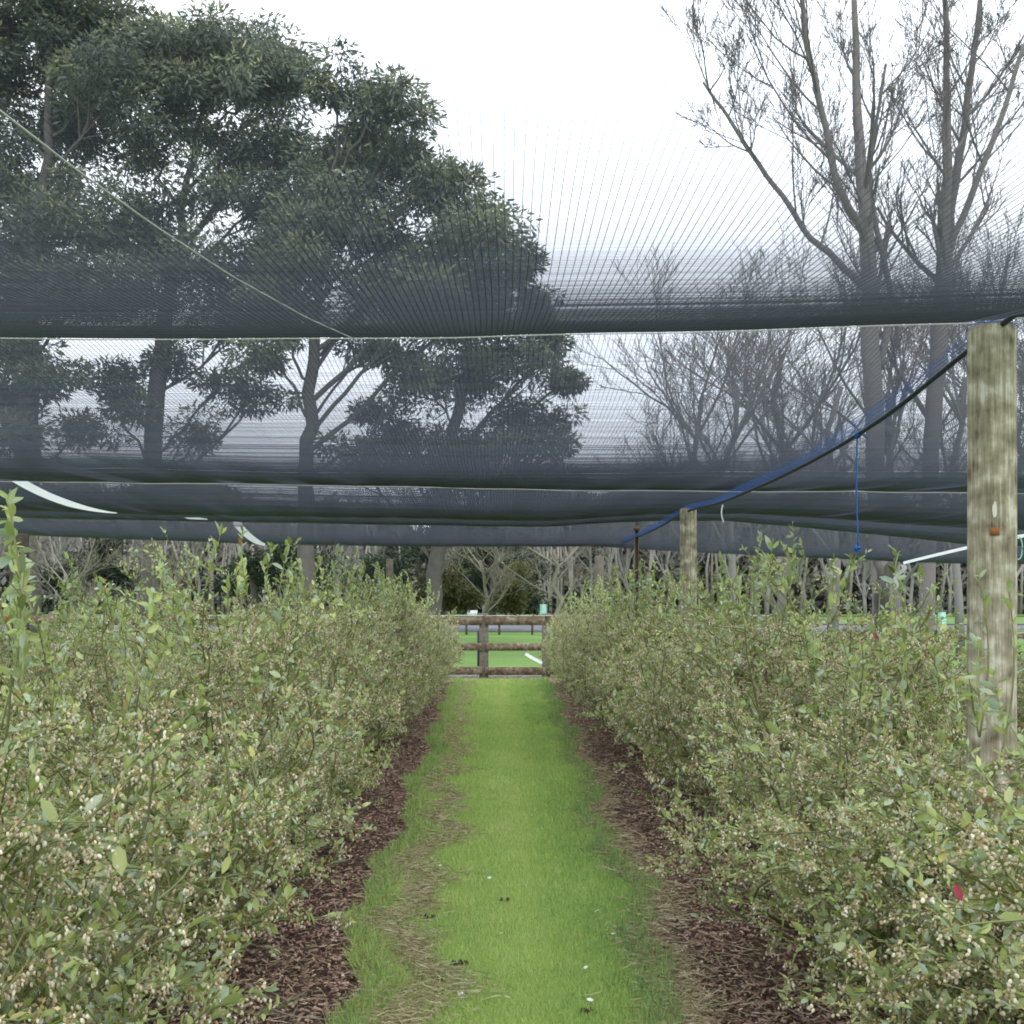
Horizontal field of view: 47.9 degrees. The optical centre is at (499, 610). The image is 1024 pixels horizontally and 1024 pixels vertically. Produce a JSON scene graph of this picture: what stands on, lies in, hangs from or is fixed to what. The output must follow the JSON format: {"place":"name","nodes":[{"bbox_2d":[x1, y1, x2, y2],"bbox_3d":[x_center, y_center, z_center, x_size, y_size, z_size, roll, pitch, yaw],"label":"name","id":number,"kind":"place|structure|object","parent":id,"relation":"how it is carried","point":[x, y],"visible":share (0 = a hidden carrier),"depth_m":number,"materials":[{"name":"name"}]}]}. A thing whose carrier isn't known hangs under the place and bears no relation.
{"place":"outdoors","nodes":[
{"label":"outdoors","id":0,"kind":"place"},
{"bbox_2d":[0,623,1023,630],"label":"road","id":1,"kind":"structure","parent":0,"point":[505,628],"depth_m":66.19,"materials":[{"name":"grey asphalt"}]},
{"bbox_2d":[0,0,1023,529],"label":"sky","id":2,"kind":"structure","parent":0,"point":[492,39],"materials":[{"name":"white"}]},
{"bbox_2d":[1,613,1023,821],"bbox_3d":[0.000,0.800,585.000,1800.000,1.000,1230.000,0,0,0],"label":"ground","id":3,"kind":"structure","parent":0,"point":[508,659],"depth_m":36.73,"materials":[{"name":"green plant"}]},
{"bbox_2d":[9,533,28,747],"bbox_3d":[-4.497,0.338,10.800,0.181,2.124,0.174,0,0,0],"label":"timber post","id":4,"kind":"object","parent":3,"relation":"on","point":[23,539],"visible":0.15,"depth_m":10.74,"materials":[{"name":"grey wood"}]},
{"bbox_2d":[0,586,59,739],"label":"blueberry bush","id":5,"kind":"object","parent":3,"relation":"on","point":[27,677],"visible":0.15,"depth_m":9.76,"materials":[{"name":"green plant"}]},
{"bbox_2d":[0,587,101,732],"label":"blueberry bush","id":6,"kind":"object","parent":3,"relation":"on","point":[5,651],"visible":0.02,"depth_m":10.83,"materials":[{"name":"green plant"}]},
{"bbox_2d":[37,520,89,610],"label":"bare tree","id":7,"kind":"object","parent":3,"relation":"on","point":[71,541],"visible":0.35,"depth_m":89.71,"materials":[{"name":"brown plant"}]},
{"bbox_2d":[0,596,137,721],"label":"blueberry bush","id":8,"kind":"object","parent":3,"relation":"on","point":[89,658],"visible":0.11,"depth_m":11.49,"materials":[{"name":"green plant"}]},
{"bbox_2d":[0,519,154,628],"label":"bare tree","id":9,"kind":"object","parent":3,"relation":"on","point":[85,571],"visible":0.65,"depth_m":29.87,"materials":[{"name":"grey plant"}]},
{"bbox_2d":[7,600,169,721],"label":"blueberry bush","id":10,"kind":"object","parent":3,"relation":"on","point":[146,647],"visible":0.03,"depth_m":12.62,"materials":[{"name":"green plant"}]},
{"bbox_2d":[38,529,140,613],"bbox_3d":[-14.310,-1.497,39.749,3.491,3.337,3.384,0,0,42],"label":"tree","id":11,"kind":"object","parent":3,"relation":"on","point":[118,577],"visible":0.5,"depth_m":39.76,"materials":[{"name":"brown plant"}]},
{"bbox_2d":[0,0,188,642],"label":"evergreen tree","id":12,"kind":"object","parent":3,"relation":"on","point":[75,47],"visible":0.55,"depth_m":33.75,"materials":[{"name":"green plant"}]},
{"bbox_2d":[52,591,186,717],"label":"blueberry bush","id":13,"kind":"object","parent":3,"relation":"on","point":[115,645],"visible":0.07,"depth_m":13.76,"materials":[{"name":"green plant"}]},
{"bbox_2d":[108,524,232,652],"bbox_3d":[-9.684,-0.751,34.051,2.948,4.105,5.072,0,0,-45],"label":"bare tree","id":14,"kind":"object","parent":3,"relation":"on","point":[179,580],"visible":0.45,"depth_m":33.90,"materials":[{"name":"grey plant"}]},
{"bbox_2d":[72,0,331,636],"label":"evergreen tree","id":15,"kind":"object","parent":3,"relation":"on","point":[221,46],"visible":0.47,"depth_m":35.23,"materials":[{"name":"green plant"}]},
{"bbox_2d":[166,470,260,614],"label":"bare tree","id":16,"kind":"object","parent":3,"relation":"on","point":[198,576],"visible":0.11,"depth_m":94.69,"materials":[{"name":"grey plant"}]},
{"bbox_2d":[50,681,452,1023],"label":"bark mulch","id":17,"kind":"object","parent":3,"relation":"on","point":[307,964],"visible":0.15,"depth_m":4.61,"materials":[{"name":"brown wood"}]},
{"bbox_2d":[0,550,278,1023],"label":"blueberry bush","id":18,"kind":"object","parent":17,"relation":"on","point":[67,999],"visible":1,"depth_m":2.25,"materials":[{"name":"green plant"}]},
{"bbox_2d":[0,489,355,1023],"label":"blueberry bush","id":19,"kind":"object","parent":17,"relation":"on","point":[242,820],"visible":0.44,"depth_m":3.08,"materials":[{"name":"green plant"}]},
{"bbox_2d":[0,487,40,686],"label":"leafy shoot","id":20,"kind":"object","parent":19,"relation":"attached to","point":[7,532],"visible":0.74,"depth_m":2.90,"materials":[{"name":"plant"}]},
{"bbox_2d":[0,581,376,962],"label":"blueberry bush","id":21,"kind":"object","parent":17,"relation":"on","point":[275,748],"visible":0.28,"depth_m":4.22,"materials":[{"name":"green plant"}]},
{"bbox_2d":[9,551,374,880],"bbox_3d":[-1.437,0.503,5.310,1.759,1.550,1.658,0,0,-45],"label":"blueberry bush","id":22,"kind":"object","parent":17,"relation":"on","point":[341,769],"visible":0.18,"depth_m":5.15,"materials":[{"name":"green plant"}]},
{"bbox_2d":[77,521,405,831],"bbox_3d":[-1.416,0.403,6.233,1.672,1.752,1.766,0,0,-28],"label":"blueberry bush","id":23,"kind":"object","parent":17,"relation":"on","point":[302,672],"visible":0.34,"depth_m":6.26,"materials":[{"name":"green plant"}]},
{"bbox_2d":[145,555,415,797],"bbox_3d":[-1.403,0.469,7.351,1.720,1.621,1.532,0,0,5],"label":"blueberry bush","id":24,"kind":"object","parent":17,"relation":"on","point":[388,718],"visible":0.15,"depth_m":7.29,"materials":[{"name":"green plant"}]},
{"bbox_2d":[177,538,410,757],"bbox_3d":[-1.489,0.381,8.269,1.631,1.798,1.610,0,0,-21],"label":"blueberry bush","id":25,"kind":"object","parent":17,"relation":"on","point":[381,627],"visible":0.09,"depth_m":8.19,"materials":[{"name":"green plant"}]},
{"bbox_2d":[204,560,430,746],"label":"blueberry bush","id":26,"kind":"object","parent":17,"relation":"on","point":[382,645],"visible":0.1,"depth_m":9.49,"materials":[{"name":"green plant"}]},
{"bbox_2d":[259,577,436,742],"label":"blueberry bush","id":27,"kind":"object","parent":17,"relation":"on","point":[419,693],"visible":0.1,"depth_m":10.27,"materials":[{"name":"green plant"}]},
{"bbox_2d":[292,561,444,715],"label":"blueberry bush","id":28,"kind":"object","parent":17,"relation":"on","point":[434,669],"visible":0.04,"depth_m":12.23,"materials":[{"name":"green plant"}]},
{"bbox_2d":[296,560,441,724],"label":"blueberry bush","id":29,"kind":"object","parent":17,"relation":"on","point":[402,614],"visible":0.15,"depth_m":11.13,"materials":[{"name":"green plant"}]},
{"bbox_2d":[343,568,441,705],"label":"blueberry bush","id":30,"kind":"object","parent":17,"relation":"on","point":[425,612],"visible":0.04,"depth_m":13.33,"materials":[{"name":"green plant"}]},
{"bbox_2d":[330,583,456,699],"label":"blueberry bush","id":31,"kind":"object","parent":17,"relation":"on","point":[444,660],"visible":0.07,"depth_m":14.50,"materials":[{"name":"green plant"}]},
{"bbox_2d":[342,579,451,693],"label":"blueberry bush","id":32,"kind":"object","parent":17,"relation":"on","point":[425,606],"visible":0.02,"depth_m":15.26,"materials":[{"name":"green plant"}]},
{"bbox_2d":[353,578,456,689],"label":"blueberry bush","id":33,"kind":"object","parent":17,"relation":"on","point":[433,602],"visible":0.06,"depth_m":16.33,"materials":[{"name":"green plant"}]},
{"bbox_2d":[369,571,465,678],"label":"blueberry bush","id":34,"kind":"object","parent":17,"relation":"on","point":[457,636],"visible":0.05,"depth_m":18.44,"materials":[{"name":"green plant"}]},
{"bbox_2d":[383,579,464,686],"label":"blueberry bush","id":35,"kind":"object","parent":17,"relation":"on","point":[447,634],"visible":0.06,"depth_m":17.32,"materials":[{"name":"green plant"}]},
{"bbox_2d":[210,544,348,613],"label":"conifer tree","id":36,"kind":"object","parent":3,"relation":"on","point":[254,569],"visible":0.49,"depth_m":47.74,"materials":[{"name":"green plant"}]},
{"bbox_2d":[319,524,367,602],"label":"bare tree","id":37,"kind":"object","parent":3,"relation":"on","point":[351,554],"visible":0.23,"depth_m":98.79,"materials":[{"name":"grey plant"}]},
{"bbox_2d":[218,32,542,638],"bbox_3d":[-3.561,-7.381,33.144,9.526,17.213,6.961,0,0,0],"label":"evergreen tree","id":38,"kind":"object","parent":3,"relation":"on","point":[305,554],"visible":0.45,"depth_m":32.21,"materials":[{"name":"green plant"}]},
{"bbox_2d":[0,613,779,678],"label":"rail fence","id":39,"kind":"object","parent":3,"relation":"on","point":[483,646],"visible":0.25,"depth_m":21.59,"materials":[{"name":"wood"}]},
{"bbox_2d":[339,531,446,609],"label":"conifer tree","id":40,"kind":"object","parent":3,"relation":"on","point":[419,555],"visible":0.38,"depth_m":61.11,"materials":[{"name":"green plant"}]},
{"bbox_2d":[395,561,488,614],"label":"olive shrub","id":41,"kind":"object","parent":3,"relation":"on","point":[460,596],"visible":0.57,"depth_m":41.79,"materials":[{"name":"green plant"}]},
{"bbox_2d":[313,236,593,614],"bbox_3d":[-1.567,-5.829,38.405,9.540,14.556,5.892,0,0,0],"label":"evergreen tree","id":42,"kind":"object","parent":3,"relation":"on","point":[436,567],"visible":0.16,"depth_m":37.59,"materials":[{"name":"green plant"}]},
{"bbox_2d":[421,526,563,612],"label":"bare tree","id":43,"kind":"object","parent":3,"relation":"on","point":[487,609],"visible":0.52,"depth_m":46.84,"materials":[{"name":"grey plant"}]},
{"bbox_2d":[419,525,568,614],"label":"conifer tree","id":44,"kind":"object","parent":3,"relation":"on","point":[477,585],"visible":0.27,"depth_m":59.84,"materials":[{"name":"green plant"}]},
{"bbox_2d":[131,675,858,1023],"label":"dry clippings","id":45,"kind":"object","parent":3,"relation":"on","point":[683,975],"visible":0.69,"depth_m":4.83,"materials":[{"name":"plant"}]},
{"bbox_2d":[318,675,687,1023],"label":"grass path","id":46,"kind":"structure","parent":3,"relation":"on","point":[510,937],"depth_m":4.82,"materials":[{"name":"green plant"}]},
{"bbox_2d":[0,464,1023,614],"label":"woodland","id":47,"kind":"object","parent":3,"relation":"on","point":[709,559],"visible":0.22,"depth_m":104.57,"materials":[{"name":"green plant"}]},
{"bbox_2d":[493,558,534,615],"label":"olive shrub","id":48,"kind":"object","parent":3,"relation":"on","point":[511,603],"visible":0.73,"depth_m":49.61,"materials":[{"name":"green plant"}]},
{"bbox_2d":[41,614,1023,634],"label":"paddock fence","id":49,"kind":"object","parent":3,"relation":"on","point":[466,629],"visible":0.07,"depth_m":55.91,"materials":[{"name":"brown wood"}]},
{"bbox_2d":[446,491,653,637],"bbox_3d":[1.889,-1.475,36.037,6.862,5.554,3.989,0,0,-23],"label":"bare tree","id":50,"kind":"object","parent":3,"relation":"on","point":[555,580],"visible":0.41,"depth_m":36.08,"materials":[{"name":"grey plant"}]},
{"bbox_2d":[558,495,629,605],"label":"bare tree","id":51,"kind":"object","parent":3,"relation":"on","point":[587,556],"visible":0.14,"depth_m":88.42,"materials":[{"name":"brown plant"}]},
{"bbox_2d":[583,460,652,608],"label":"bare tree","id":52,"kind":"object","parent":3,"relation":"on","point":[628,558],"visible":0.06,"depth_m":95.78,"materials":[{"name":"grey plant"}]},
{"bbox_2d":[626,447,716,609],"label":"bare tree","id":53,"kind":"object","parent":3,"relation":"on","point":[667,560],"visible":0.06,"depth_m":90.10,"materials":[{"name":"grey plant"}]},
{"bbox_2d":[566,237,804,569],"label":"bare tree","id":54,"kind":"object","parent":3,"relation":"on","point":[648,396],"visible":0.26,"depth_m":46.49,"materials":[{"name":"grey plant"}]},
{"bbox_2d":[680,508,696,722],"bbox_3d":[1.510,0.288,9.199,0.138,2.224,0.141,0,0,0],"label":"timber post","id":55,"kind":"object","parent":3,"relation":"on","point":[688,541],"visible":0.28,"depth_m":9.14,"materials":[{"name":"brown wood"}]},
{"bbox_2d":[554,682,947,1023],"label":"bark mulch","id":56,"kind":"object","parent":3,"relation":"on","point":[768,999],"visible":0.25,"depth_m":4.57,"materials":[{"name":"brown wood"}]},
{"bbox_2d":[537,593,591,679],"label":"blueberry bush","id":57,"kind":"object","parent":56,"relation":"on","point":[544,657],"visible":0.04,"depth_m":19.41,"materials":[{"name":"green plant"}]},
{"bbox_2d":[548,587,630,680],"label":"blueberry bush","id":58,"kind":"object","parent":56,"relation":"on","point":[561,650],"visible":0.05,"depth_m":17.40,"materials":[{"name":"green plant"}]},
{"bbox_2d":[552,575,627,684],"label":"blueberry bush","id":59,"kind":"object","parent":56,"relation":"on","point":[572,620],"visible":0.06,"depth_m":16.45,"materials":[{"name":"green plant"}]},
{"bbox_2d":[548,585,649,697],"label":"blueberry bush","id":60,"kind":"object","parent":56,"relation":"on","point":[558,657],"visible":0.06,"depth_m":14.16,"materials":[{"name":"green plant"}]},
{"bbox_2d":[546,577,655,695],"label":"blueberry bush","id":61,"kind":"object","parent":56,"relation":"on","point":[564,680],"visible":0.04,"depth_m":15.34,"materials":[{"name":"green plant"}]},
{"bbox_2d":[556,574,675,709],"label":"blueberry bush","id":62,"kind":"object","parent":56,"relation":"on","point":[581,650],"visible":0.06,"depth_m":13.18,"materials":[{"name":"green plant"}]},
{"bbox_2d":[634,522,638,610],"bbox_3d":[1.497,0.150,12.579,0.060,2.300,0.048,0,0,0],"label":"steel upright","id":63,"kind":"object","parent":56,"relation":"on","point":[636,550],"visible":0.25,"depth_m":12.60,"materials":[{"name":"grey metal"}]},
{"bbox_2d":[568,580,710,717],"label":"blueberry bush","id":64,"kind":"object","parent":56,"relation":"on","point":[590,622],"visible":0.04,"depth_m":12.36,"materials":[{"name":"green plant"}]},
{"bbox_2d":[563,559,719,721],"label":"blueberry bush","id":65,"kind":"object","parent":56,"relation":"on","point":[587,700],"visible":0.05,"depth_m":11.18,"materials":[{"name":"green plant"}]},
{"bbox_2d":[574,569,766,767],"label":"blueberry bush","id":66,"kind":"object","parent":56,"relation":"on","point":[598,673],"visible":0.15,"depth_m":9.29,"materials":[{"name":"green plant"}]},
{"bbox_2d":[585,562,758,746],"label":"blueberry bush","id":67,"kind":"object","parent":56,"relation":"on","point":[709,597],"visible":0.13,"depth_m":10.10,"materials":[{"name":"green plant"}]},
{"bbox_2d":[595,553,840,783],"bbox_3d":[1.465,0.430,8.395,1.855,1.699,1.652,0,0,-31],"label":"blueberry bush","id":68,"kind":"object","parent":56,"relation":"on","point":[630,661],"visible":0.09,"depth_m":8.12,"materials":[{"name":"green plant"}]},
{"bbox_2d":[608,551,888,805],"bbox_3d":[1.559,0.461,7.347,1.663,1.636,1.765,0,0,-10],"label":"blueberry bush","id":69,"kind":"object","parent":56,"relation":"on","point":[685,685],"visible":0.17,"depth_m":7.20,"materials":[{"name":"green plant"}]},
{"bbox_2d":[612,521,935,839],"bbox_3d":[1.484,0.394,6.247,1.660,1.772,1.681,0,0,-18],"label":"blueberry bush","id":70,"kind":"object","parent":56,"relation":"on","point":[667,702],"visible":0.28,"depth_m":6.34,"materials":[{"name":"green plant"}]},
{"bbox_2d":[638,620,1023,970],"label":"blueberry bush","id":71,"kind":"object","parent":56,"relation":"on","point":[800,792],"visible":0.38,"depth_m":4.02,"materials":[{"name":"green plant"}]},
{"bbox_2d":[645,535,1017,899],"bbox_3d":[1.399,0.468,5.175,1.571,1.619,1.659,0,0,39],"label":"blueberry bush","id":72,"kind":"object","parent":56,"relation":"on","point":[936,705],"visible":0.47,"depth_m":5.17,"materials":[{"name":"green plant"}]},
{"bbox_2d":[685,628,1023,1023],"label":"blueberry bush","id":73,"kind":"object","parent":56,"relation":"on","point":[794,830],"visible":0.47,"depth_m":3.15,"materials":[{"name":"green plant"}]},
{"bbox_2d":[971,560,996,737],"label":"leafy shoot","id":74,"kind":"object","parent":73,"relation":"attached to","point":[987,602],"visible":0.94,"depth_m":3.10,"materials":[{"name":"plant"}]},
{"bbox_2d":[797,666,1023,1023],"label":"blueberry bush","id":75,"kind":"object","parent":56,"relation":"on","point":[926,797],"visible":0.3,"depth_m":2.91,"materials":[{"name":"green plant"}]},
{"bbox_2d":[993,579,1023,766],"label":"leafy shoot","id":76,"kind":"object","parent":75,"relation":"attached to","point":[1008,719],"visible":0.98,"depth_m":3.05,"materials":[{"name":"plant"}]},
{"bbox_2d":[798,722,1023,1023],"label":"blueberry bush","id":77,"kind":"object","parent":56,"relation":"on","point":[982,854],"visible":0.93,"depth_m":2.19,"materials":[{"name":"green plant"}]},
{"bbox_2d":[646,217,857,626],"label":"bare tree","id":78,"kind":"object","parent":3,"relation":"on","point":[732,560],"visible":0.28,"depth_m":40.16,"materials":[{"name":"grey plant"}]},
{"bbox_2d":[634,197,925,631],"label":"bare tree","id":79,"kind":"object","parent":3,"relation":"on","point":[782,599],"visible":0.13,"depth_m":46.84,"materials":[{"name":"grey plant"}]},
{"bbox_2d":[698,521,864,612],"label":"bare tree","id":80,"kind":"object","parent":3,"relation":"on","point":[766,597],"visible":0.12,"depth_m":51.89,"materials":[{"name":"grey plant"}]},
{"bbox_2d":[678,281,926,647],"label":"bare tree","id":81,"kind":"object","parent":3,"relation":"on","point":[836,590],"visible":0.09,"depth_m":40.77,"materials":[{"name":"grey plant"}]},
{"bbox_2d":[656,0,972,663],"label":"bare tree","id":82,"kind":"object","parent":3,"relation":"on","point":[804,35],"visible":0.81,"depth_m":24.08,"materials":[{"name":"grey plant"}]},
{"bbox_2d":[732,222,1023,628],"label":"bare tree","id":83,"kind":"object","parent":3,"relation":"on","point":[898,592],"visible":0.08,"depth_m":45.41,"materials":[{"name":"grey plant"}]},
{"bbox_2d":[838,494,918,617],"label":"bare tree","id":84,"kind":"object","parent":3,"relation":"on","point":[866,575],"visible":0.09,"depth_m":86.08,"materials":[{"name":"grey plant"}]},
{"bbox_2d":[865,496,917,640],"bbox_3d":[5.228,-0.530,15.111,1.006,2.202,0.463,0,0,0],"label":"leaning tree","id":85,"kind":"object","parent":3,"relation":"on","point":[881,569],"visible":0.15,"depth_m":14.94,"materials":[{"name":"grey plant"}]},
{"bbox_2d":[827,0,1023,663],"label":"bare tree","id":86,"kind":"object","parent":3,"relation":"on","point":[929,575],"visible":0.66,"depth_m":24.90,"materials":[{"name":"grey plant"}]},
{"bbox_2d":[846,230,1023,576],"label":"bare tree","id":87,"kind":"object","parent":3,"relation":"on","point":[1020,569],"visible":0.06,"depth_m":45.03,"materials":[{"name":"grey plant"}]},
{"bbox_2d":[859,200,1023,645],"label":"bare tree","id":88,"kind":"object","parent":3,"relation":"on","point":[957,589],"visible":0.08,"depth_m":41.91,"materials":[{"name":"grey plant"}]},
{"bbox_2d":[877,232,1023,498],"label":"bare tree","id":89,"kind":"object","parent":3,"relation":"on","point":[1021,379],"visible":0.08,"depth_m":41.09,"materials":[{"name":"grey plant"}]},
{"bbox_2d":[901,625,1023,745],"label":"blueberry bush","id":90,"kind":"object","parent":3,"relation":"on","point":[954,660],"visible":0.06,"depth_m":10.78,"materials":[{"name":"green plant"}]},
{"bbox_2d":[928,641,1023,763],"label":"blueberry bush","id":91,"kind":"object","parent":3,"relation":"on","point":[964,702],"visible":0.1,"depth_m":9.53,"materials":[{"name":"green plant"}]},
{"bbox_2d":[966,320,1022,1020],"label":"timber post","id":92,"kind":"object","parent":3,"relation":"on","point":[992,536],"visible":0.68,"depth_m":3.44,"materials":[{"name":"brown wood"}]},
{"bbox_2d":[0,0,1023,563],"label":"shade net","id":93,"kind":"object","parent":92,"relation":"attached to","point":[150,486],"visible":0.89,"depth_m":3.62,"materials":[{"name":"black fabric"}]},
{"bbox_2d":[12,481,115,512],"bbox_3d":[-2.941,-0.802,7.702,0.771,0.304,0.003,0,0,0],"label":"white tape","id":94,"kind":"object","parent":93,"relation":"hanging from","point":[30,487],"visible":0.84,"depth_m":7.70,"materials":[{"name":"white plastic"}]},
{"bbox_2d":[0,110,354,339],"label":"seam cord","id":95,"kind":"object","parent":93,"relation":"attached to","point":[61,158],"visible":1,"depth_m":1.90,"materials":[{"name":"fabric"}]},
{"bbox_2d":[32,535,966,563],"bbox_3d":[0.000,-0.801,14.500,17.000,0.467,0.005,0,0,0],"label":"support wire","id":96,"kind":"object","parent":93,"relation":"attached to","point":[495,546],"visible":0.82,"depth_m":14.50,"materials":[{"name":"grey metal"}]},
{"bbox_2d":[0,481,1023,493],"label":"support wire","id":97,"kind":"object","parent":93,"relation":"attached to","point":[475,488],"visible":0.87,"depth_m":8.00,"materials":[{"name":"grey metal"}]},
{"bbox_2d":[623,288,1022,543],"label":"blue seam","id":98,"kind":"object","parent":93,"relation":"attached to","point":[936,376],"visible":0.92,"depth_m":4.93,"materials":[{"name":"blue fabric"}]},
{"bbox_2d":[0,317,1023,339],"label":"support wire","id":99,"kind":"object","parent":92,"relation":"attached to","point":[516,335],"visible":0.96,"depth_m":3.50,"materials":[{"name":"grey metal"}]},
{"bbox_2d":[1017,655,1023,760],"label":"blueberry bush","id":100,"kind":"object","parent":3,"relation":"on","point":[1020,711],"visible":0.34,"depth_m":8.64,"materials":[{"name":"green plant"}]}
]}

